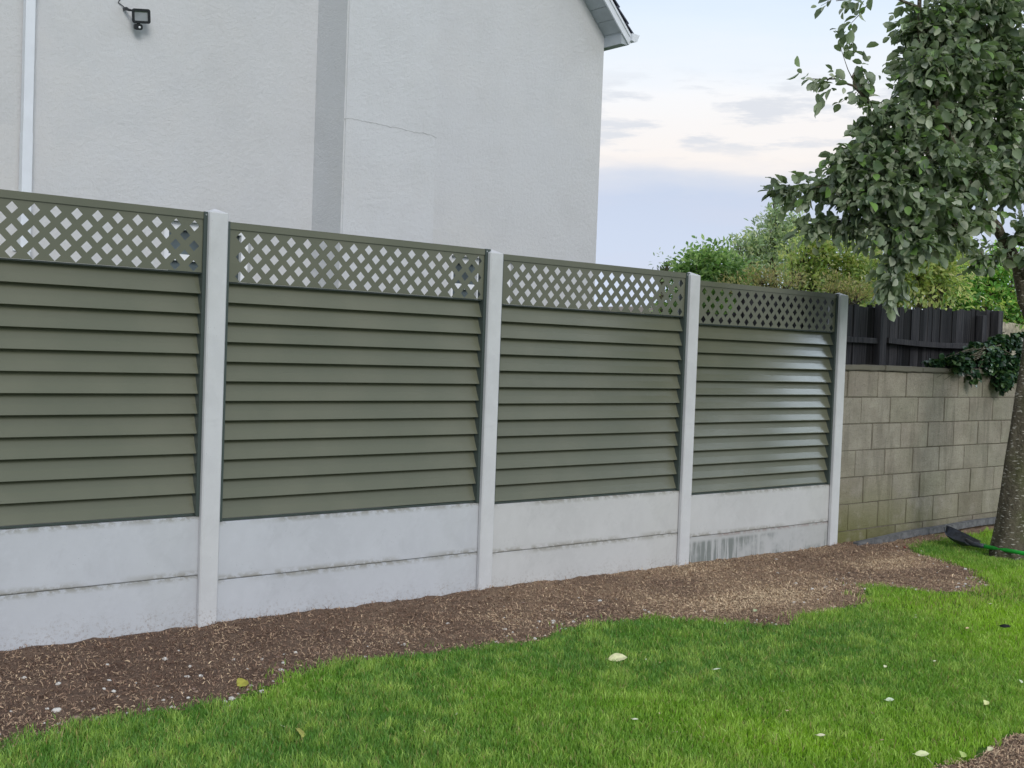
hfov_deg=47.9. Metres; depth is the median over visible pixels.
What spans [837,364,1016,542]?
block wall
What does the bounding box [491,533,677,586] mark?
gravel board
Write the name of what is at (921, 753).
fallen leaf
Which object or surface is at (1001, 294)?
laurel bush
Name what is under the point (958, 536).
shovel
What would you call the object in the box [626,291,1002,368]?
timber fence
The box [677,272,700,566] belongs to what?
concrete post
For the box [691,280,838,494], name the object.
fence panel
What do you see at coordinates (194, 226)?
window
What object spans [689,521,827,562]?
gravel board
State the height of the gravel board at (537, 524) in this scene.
0.303 m
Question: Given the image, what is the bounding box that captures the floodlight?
[118,0,150,29]
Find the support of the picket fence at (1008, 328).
on the ground
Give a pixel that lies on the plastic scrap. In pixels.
(1005, 625)
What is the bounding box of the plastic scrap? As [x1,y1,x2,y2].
[999,624,1010,627]
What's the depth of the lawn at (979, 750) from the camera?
4.80 m
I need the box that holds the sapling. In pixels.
[648,246,679,312]
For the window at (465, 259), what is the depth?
10.78 m
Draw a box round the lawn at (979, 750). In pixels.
[2,531,1023,767]
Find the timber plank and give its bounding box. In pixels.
[853,517,995,545]
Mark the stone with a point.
(56, 709)
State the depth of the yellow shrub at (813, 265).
14.84 m
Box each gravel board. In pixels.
[0,516,198,594]
[0,575,197,650]
[217,552,476,621]
[218,502,478,579]
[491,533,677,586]
[493,490,679,552]
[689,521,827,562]
[690,484,829,536]
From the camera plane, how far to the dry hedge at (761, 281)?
12.45 m
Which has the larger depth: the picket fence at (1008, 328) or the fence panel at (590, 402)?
the picket fence at (1008, 328)
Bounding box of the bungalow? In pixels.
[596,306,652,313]
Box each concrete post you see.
[196,209,228,627]
[476,249,502,589]
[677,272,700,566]
[827,293,848,545]
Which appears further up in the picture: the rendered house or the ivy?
the rendered house
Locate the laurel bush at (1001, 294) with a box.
[925,239,1023,329]
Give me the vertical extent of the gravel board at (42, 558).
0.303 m
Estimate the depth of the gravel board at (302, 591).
6.52 m
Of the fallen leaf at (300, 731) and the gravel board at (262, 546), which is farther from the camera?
the gravel board at (262, 546)
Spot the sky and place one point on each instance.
(697, 111)
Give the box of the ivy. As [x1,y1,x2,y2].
[921,331,1023,395]
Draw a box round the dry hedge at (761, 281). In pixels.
[713,259,878,304]
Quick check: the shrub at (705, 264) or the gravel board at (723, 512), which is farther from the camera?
the shrub at (705, 264)
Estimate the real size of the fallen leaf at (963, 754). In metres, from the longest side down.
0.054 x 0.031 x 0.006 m
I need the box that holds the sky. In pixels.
[594,0,1023,316]
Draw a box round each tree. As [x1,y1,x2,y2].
[722,199,808,290]
[758,0,1023,559]
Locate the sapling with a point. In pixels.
(662, 282)
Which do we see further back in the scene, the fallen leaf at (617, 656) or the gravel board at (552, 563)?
the gravel board at (552, 563)
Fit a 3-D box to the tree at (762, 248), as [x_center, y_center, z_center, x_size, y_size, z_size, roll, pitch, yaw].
[4.016,-0.884,18.028,1.606,4.332,1.438,1,2,-40]
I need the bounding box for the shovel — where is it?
[944,525,1023,554]
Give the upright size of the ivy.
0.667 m
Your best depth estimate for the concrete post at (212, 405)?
5.92 m
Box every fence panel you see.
[0,189,207,528]
[220,221,490,521]
[494,254,689,503]
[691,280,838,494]
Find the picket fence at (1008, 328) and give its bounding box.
[1003,322,1023,354]
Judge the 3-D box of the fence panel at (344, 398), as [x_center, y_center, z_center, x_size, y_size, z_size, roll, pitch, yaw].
[-0.856,-0.056,6.549,1.772,1.560,0.065,1,2,-40]
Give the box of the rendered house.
[0,0,639,309]
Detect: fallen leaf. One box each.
[237,678,248,686]
[296,728,304,737]
[609,653,626,660]
[913,750,928,755]
[959,751,966,756]
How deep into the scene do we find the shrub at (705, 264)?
13.83 m
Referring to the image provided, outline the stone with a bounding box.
[51,707,60,712]
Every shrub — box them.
[648,234,769,314]
[773,222,899,306]
[851,225,984,309]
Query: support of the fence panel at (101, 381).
on the gravel board at (42, 558)
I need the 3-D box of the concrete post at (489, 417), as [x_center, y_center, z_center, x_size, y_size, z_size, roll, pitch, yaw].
[-0.173,0.407,7.151,0.103,2.478,0.127,1,2,-40]
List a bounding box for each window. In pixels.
[164,221,247,282]
[451,256,510,304]
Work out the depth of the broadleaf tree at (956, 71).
8.61 m
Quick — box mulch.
[0,534,1023,767]
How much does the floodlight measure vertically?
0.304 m
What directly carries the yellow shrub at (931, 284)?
on the ground
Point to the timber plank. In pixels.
(892, 537)
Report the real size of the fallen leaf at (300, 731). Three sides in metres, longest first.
0.092 x 0.046 x 0.010 m

